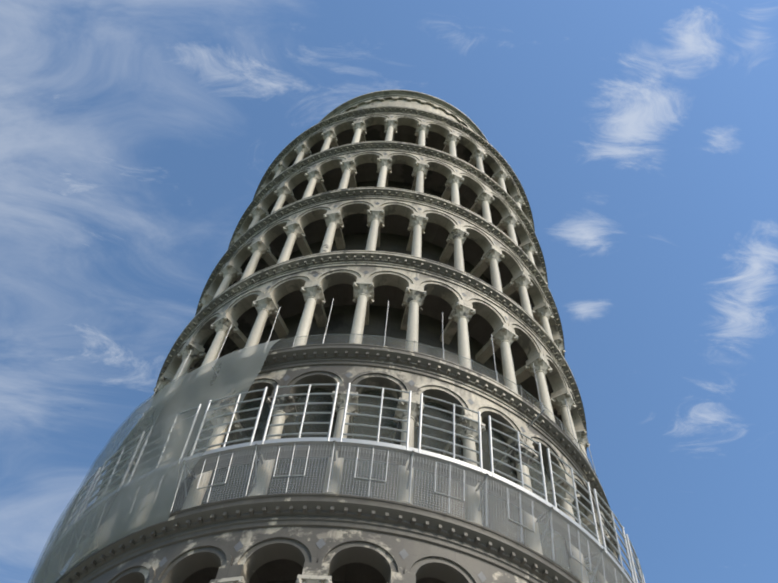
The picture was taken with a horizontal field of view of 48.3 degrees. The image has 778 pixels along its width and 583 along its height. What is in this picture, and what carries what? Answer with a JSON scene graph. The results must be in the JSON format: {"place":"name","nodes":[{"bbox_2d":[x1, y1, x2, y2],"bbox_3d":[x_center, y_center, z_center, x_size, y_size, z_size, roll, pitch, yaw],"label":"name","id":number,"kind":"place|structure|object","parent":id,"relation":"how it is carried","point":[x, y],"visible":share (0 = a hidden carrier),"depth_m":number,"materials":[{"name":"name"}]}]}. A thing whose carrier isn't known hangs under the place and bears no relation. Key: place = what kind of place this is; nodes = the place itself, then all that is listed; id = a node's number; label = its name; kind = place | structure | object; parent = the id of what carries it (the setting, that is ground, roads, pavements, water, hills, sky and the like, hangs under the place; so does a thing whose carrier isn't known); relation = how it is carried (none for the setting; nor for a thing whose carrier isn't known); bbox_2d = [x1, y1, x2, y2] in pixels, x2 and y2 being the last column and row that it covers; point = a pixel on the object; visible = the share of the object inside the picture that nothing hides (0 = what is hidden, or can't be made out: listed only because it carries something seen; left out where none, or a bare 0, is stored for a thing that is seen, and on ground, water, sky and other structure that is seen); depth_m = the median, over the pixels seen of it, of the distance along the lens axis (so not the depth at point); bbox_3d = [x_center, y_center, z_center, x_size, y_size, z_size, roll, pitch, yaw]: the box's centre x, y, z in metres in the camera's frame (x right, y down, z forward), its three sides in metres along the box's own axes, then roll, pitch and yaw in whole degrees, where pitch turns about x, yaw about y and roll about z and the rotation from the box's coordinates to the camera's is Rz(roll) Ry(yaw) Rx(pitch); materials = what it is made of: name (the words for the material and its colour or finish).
{"place":"outdoors","nodes":[
{"label":"outdoors","id":0,"kind":"place"},
{"bbox_2d":[155,181,563,582],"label":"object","id":1,"kind":"object","parent":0,"point":[340,323],"visible":0.02,"depth_m":23.27,"materials":[{"name":"stone"}]},
{"bbox_2d":[55,106,618,582],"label":"cornices","id":2,"kind":"object","parent":1,"relation":"on","point":[401,520],"visible":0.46,"depth_m":23.06,"materials":[{"name":"stone"}]},
{"bbox_2d":[37,298,622,582],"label":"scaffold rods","id":3,"kind":"object","parent":2,"relation":"on","point":[409,479],"visible":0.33,"depth_m":19.21,"materials":[{"name":"silver metal"}]},
{"bbox_2d":[30,339,278,582],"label":"debris sheet","id":4,"kind":"object","parent":3,"relation":"on","point":[145,516],"visible":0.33,"depth_m":19.87,"materials":[{"name":"grey fabric"}]},
{"bbox_2d":[28,364,596,582],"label":"debris veil","id":5,"kind":"object","parent":3,"relation":"attached to","point":[356,487],"visible":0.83,"depth_m":20.03,"materials":[{"name":"grey fabric"}]},
{"bbox_2d":[38,443,624,582],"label":"wire screen","id":6,"kind":"object","parent":3,"relation":"attached to","point":[401,471],"visible":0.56,"depth_m":18.39,"materials":[{"name":"grey metal"}]},
{"bbox_2d":[46,450,617,582],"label":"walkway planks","id":7,"kind":"object","parent":3,"relation":"on","point":[364,456],"visible":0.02,"depth_m":19.14,"materials":[{"name":"silver metal"}]},
{"bbox_2d":[35,382,644,582],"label":"scaffold rails","id":8,"kind":"object","parent":3,"relation":"attached to","point":[377,444],"visible":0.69,"depth_m":19.66,"materials":[{"name":"silver metal"}]},
{"bbox_2d":[141,334,589,462],"bbox_3d":[-1.068,8.298,26.898,15.720,0.600,15.720,7,-63,-1],"label":"fence net","id":9,"kind":"object","parent":2,"relation":"on","point":[247,353],"visible":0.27,"depth_m":23.68,"materials":[{"name":"grey metal"}]},
{"bbox_2d":[89,114,616,582],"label":"arcade walls","id":10,"kind":"structure","parent":1,"relation":"on","point":[379,552],"depth_m":22.79,"materials":[{"name":"stone"}]},
{"bbox_2d":[109,125,597,582],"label":"gallery ceilings","id":11,"kind":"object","parent":1,"relation":"attached to","point":[480,330],"visible":0.06,"depth_m":28.94,"materials":[{"name":"stone"}]},
{"bbox_2d":[320,90,488,142],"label":"belfry","id":12,"kind":"object","parent":1,"relation":"on","point":[415,99],"visible":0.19,"depth_m":52.61,"materials":[{"name":"stone"}]},
{"bbox_2d":[0,0,777,582],"label":"sky","id":13,"kind":"structure","parent":0,"point":[639,137],"materials":[{"name":"blue"}]},
{"bbox_3d":[-1.957,16.635,10.440,16.600,10.340,16.600,7,-63,-1],"label":"ground storey","id":14,"kind":"object","parent":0,"visible":0},
{"bbox_2d":[66,125,607,582],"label":"columns","id":15,"kind":"structure","parent":14,"relation":"on","point":[254,337],"depth_m":25.47,"materials":[{"name":"stone"}]},
{"bbox_2d":[96,120,619,582],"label":"capitals","id":16,"kind":"object","parent":15,"relation":"on","point":[225,322],"visible":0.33,"depth_m":27.51,"materials":[{"name":"stone"}]},
{"bbox_2d":[159,116,566,582],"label":"inlays","id":17,"kind":"object","parent":14,"relation":"on","point":[403,553],"visible":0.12,"depth_m":21.98,"materials":[{"name":"stone"}]}
]}

